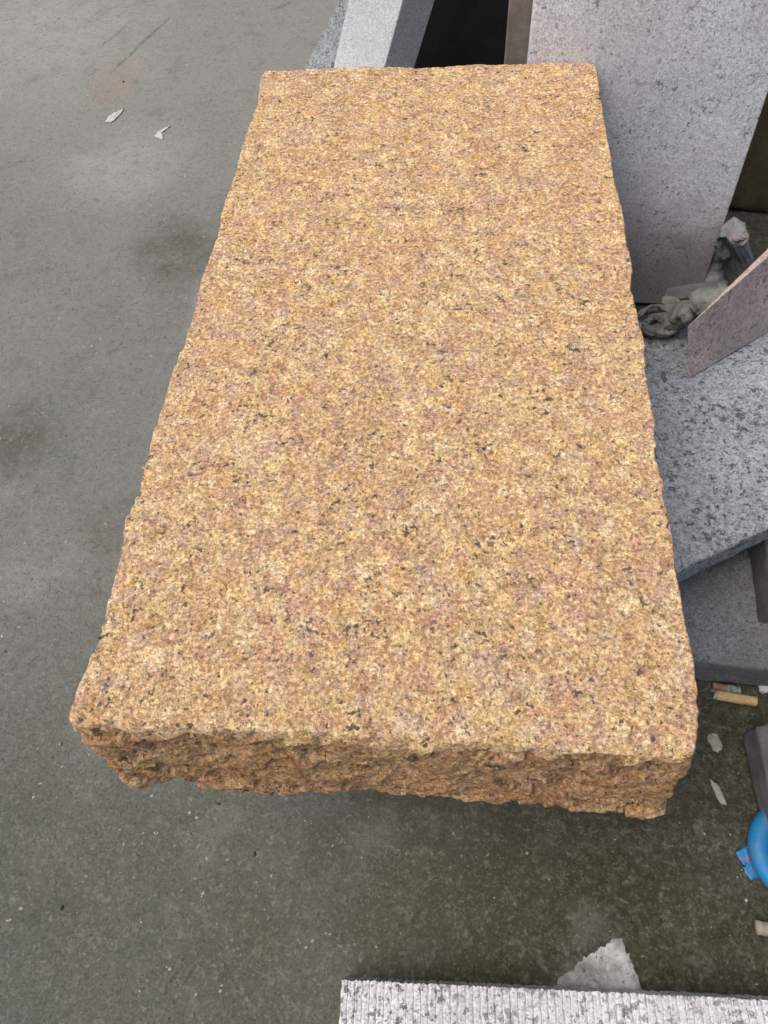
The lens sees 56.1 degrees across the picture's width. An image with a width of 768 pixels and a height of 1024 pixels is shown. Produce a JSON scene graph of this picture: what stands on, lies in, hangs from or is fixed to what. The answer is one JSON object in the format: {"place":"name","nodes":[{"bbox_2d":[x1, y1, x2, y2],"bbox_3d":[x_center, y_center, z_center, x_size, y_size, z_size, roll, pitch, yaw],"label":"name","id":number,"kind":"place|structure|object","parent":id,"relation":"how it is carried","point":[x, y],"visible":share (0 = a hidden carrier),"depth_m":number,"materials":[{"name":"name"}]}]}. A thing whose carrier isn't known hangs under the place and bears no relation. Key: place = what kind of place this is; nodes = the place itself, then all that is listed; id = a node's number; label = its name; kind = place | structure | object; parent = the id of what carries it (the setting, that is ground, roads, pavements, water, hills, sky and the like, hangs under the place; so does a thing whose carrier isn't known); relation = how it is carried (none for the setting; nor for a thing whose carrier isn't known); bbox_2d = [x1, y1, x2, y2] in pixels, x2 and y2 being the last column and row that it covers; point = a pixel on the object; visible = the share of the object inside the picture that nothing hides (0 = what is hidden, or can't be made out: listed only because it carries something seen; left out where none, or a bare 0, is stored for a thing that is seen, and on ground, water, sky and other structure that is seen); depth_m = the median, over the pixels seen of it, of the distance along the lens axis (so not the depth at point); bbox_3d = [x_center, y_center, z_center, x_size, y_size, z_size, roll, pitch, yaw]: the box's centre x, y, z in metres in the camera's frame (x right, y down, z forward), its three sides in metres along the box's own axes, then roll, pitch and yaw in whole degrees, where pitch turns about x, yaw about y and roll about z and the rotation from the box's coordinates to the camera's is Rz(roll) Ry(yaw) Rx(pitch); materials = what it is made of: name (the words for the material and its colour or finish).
{"place":"outdoors","nodes":[
{"label":"outdoors","id":0,"kind":"place"},
{"bbox_2d":[0,0,767,1023],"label":"ground","id":1,"kind":"structure","parent":0,"point":[104,224],"depth_m":0.56,"materials":[{"name":"concrete"}]},
{"bbox_2d":[105,108,123,122],"bbox_3d":[-0.395,-0.583,1.056,0.014,0.002,0.037,18,62,14],"label":"white flake","id":2,"kind":"object","parent":1,"relation":"on","point":[112,117],"visible":1,"depth_m":1.05,"materials":[{"name":"white stone"}]},
{"bbox_2d":[154,126,169,139],"bbox_3d":[-0.317,-0.543,1.028,0.017,0.002,0.034,6,60,8],"label":"white splinter","id":3,"kind":"object","parent":1,"relation":"on","point":[159,135],"visible":1,"depth_m":1.03,"materials":[{"name":"white stone"}]},
{"bbox_2d":[304,0,348,69],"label":"block","id":4,"kind":"object","parent":1,"relation":"on","point":[324,54],"depth_m":1.03,"materials":[{"name":"grey stone"}]},
{"bbox_2d":[2,13,757,1023],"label":"grit","id":5,"kind":"object","parent":1,"relation":"on","point":[314,829],"visible":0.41,"depth_m":0.53,"materials":[{"name":"grey stone"}]},
{"bbox_2d":[334,0,433,68],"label":"leaning block","id":6,"kind":"object","parent":1,"relation":"on","point":[382,33],"depth_m":0.92,"materials":[{"name":"grey stone"}]},
{"bbox_2d":[414,0,508,68],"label":"dark slab","id":7,"kind":"object","parent":1,"relation":"on","point":[463,32],"depth_m":1.02,"materials":[{"name":"black stone"}]},
{"bbox_2d":[504,0,532,64],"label":"backing slab","id":8,"kind":"object","parent":1,"relation":"on","point":[518,30],"depth_m":0.65,"materials":[{"name":"beige stone"}]},
{"bbox_2d":[339,976,767,1023],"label":"ribbed slab","id":9,"kind":"object","parent":1,"relation":"on","point":[371,1000],"depth_m":0.45,"materials":[{"name":"white stone"}]},
{"bbox_2d":[557,938,641,990],"bbox_3d":[0.144,0.314,0.495,0.066,0.001,0.037,-2,60,3],"label":"stone fragment","id":10,"kind":"object","parent":1,"relation":"on","point":[610,965],"visible":0.73,"depth_m":0.49,"materials":[{"name":"white stone"}]},
{"bbox_2d":[527,0,767,302],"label":"upright slab","id":11,"kind":"object","parent":1,"relation":"on","point":[683,86],"depth_m":0.65,"materials":[{"name":"grey stone"}]},
{"bbox_2d":[707,733,721,752],"bbox_3d":[0.259,0.180,0.562,0.011,0.006,0.015,2,60,5],"label":"stone chip","id":12,"kind":"object","parent":1,"relation":"on","point":[714,741],"visible":1,"depth_m":0.56,"materials":[{"name":"grey stone"}]},
{"bbox_2d":[710,779,726,804],"bbox_3d":[0.253,0.212,0.546,0.010,0.003,0.019,2,60,5],"label":"stone sliver","id":13,"kind":"object","parent":1,"relation":"on","point":[719,794],"visible":1,"depth_m":0.54,"materials":[{"name":"grey stone"}]},
{"bbox_2d":[678,549,767,685],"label":"slab","id":14,"kind":"object","parent":1,"relation":"on","point":[727,630],"depth_m":0.57,"materials":[{"name":"grey stone"}]},
{"bbox_2d":[638,320,767,582],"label":"grey slab","id":15,"kind":"object","parent":14,"relation":"on","point":[711,432],"depth_m":0.57,"materials":[{"name":"stone"}]},
{"bbox_2d":[637,286,727,337],"bbox_3d":[0.249,-0.174,0.613,0.050,0.058,0.062,-27,62,-12],"label":"work glove","id":16,"kind":"object","parent":15,"relation":"on","point":[671,315],"visible":0.97,"depth_m":0.62,"materials":[{"name":"grey fabric"}]},
{"bbox_2d":[664,280,718,300],"bbox_3d":[0.276,-0.199,0.655,0.057,0.008,0.016,-11,60,-3],"label":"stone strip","id":17,"kind":"object","parent":15,"relation":"on","point":[683,292],"visible":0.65,"depth_m":0.65,"materials":[{"name":"grey stone"}]},
{"bbox_2d":[688,249,767,377],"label":"pink slab","id":18,"kind":"object","parent":15,"relation":"on","point":[732,317],"depth_m":0.59,"materials":[{"name":"stone"}]},
{"bbox_2d":[748,539,767,621],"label":"spacer block","id":19,"kind":"object","parent":14,"relation":"on","point":[758,553],"depth_m":0.57,"materials":[{"name":"grey stone"}]},
{"bbox_2d":[711,682,740,693],"bbox_3d":[0.277,0.143,0.583,0.021,0.007,0.009,2,60,5],"label":"cigarette butt","id":20,"kind":"object","parent":1,"relation":"on","point":[726,687],"visible":1,"depth_m":0.58,"materials":[{"name":"multicoloured paper"}]},
{"bbox_2d":[704,217,753,286],"bbox_3d":[0.362,-0.260,0.751,0.078,0.114,0.061,2,60,5],"label":"work glove","id":21,"kind":"object","parent":1,"relation":"on","point":[732,260],"visible":0.6,"depth_m":0.72,"materials":[{"name":"grey fabric"}]},
{"bbox_2d":[709,689,757,706],"bbox_3d":[0.280,0.149,0.578,0.036,0.008,0.008,8,61,8],"label":"cigarette butt","id":22,"kind":"object","parent":1,"relation":"on","point":[735,698],"visible":1,"depth_m":0.57,"materials":[{"name":"paper"}]},
{"bbox_2d":[736,844,758,879],"bbox_3d":[0.265,0.253,0.522,0.014,0.002,0.023,-13,60,-4],"label":"plastic scrap","id":23,"kind":"object","parent":1,"relation":"on","point":[744,859],"visible":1,"depth_m":0.52,"materials":[{"name":"blue plastic"}]},
{"bbox_2d":[729,92,767,211],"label":"brown slab","id":24,"kind":"object","parent":1,"relation":"on","point":[751,191],"depth_m":0.83,"materials":[{"name":"stone"}]},
{"bbox_2d":[743,724,767,820],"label":"corner block","id":25,"kind":"object","parent":1,"relation":"on","point":[755,740],"depth_m":0.54,"materials":[{"name":"grey stone"}]},
{"bbox_2d":[747,809,767,887],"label":"plastic ring","id":26,"kind":"object","parent":1,"relation":"on","point":[757,841],"visible":1,"depth_m":0.52,"materials":[{"name":"blue plastic"}]},
{"bbox_2d":[753,920,767,936],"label":"wood stick","id":27,"kind":"object","parent":1,"relation":"on","point":[760,927],"visible":1,"depth_m":0.49,"materials":[{"name":"beige wood"}]},
{"bbox_2d":[758,686,767,693],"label":"white pebble","id":28,"kind":"object","parent":1,"relation":"on","point":[763,689],"visible":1,"depth_m":0.58,"materials":[{"name":"white stone"}]},
{"bbox_3d":[0.022,-0.056,0.643,0.170,0.132,0.340,2,60,5],"label":"bearer block","id":29,"kind":"object","parent":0,"visible":0},
{"bbox_2d":[68,62,698,819],"bbox_3d":[0.019,-0.111,0.538,0.330,0.112,0.606,2,60,5],"label":"granite slab","id":30,"kind":"object","parent":29,"relation":"on","point":[396,522],"depth_m":0.42,"materials":[{"name":"stone"}]}
]}

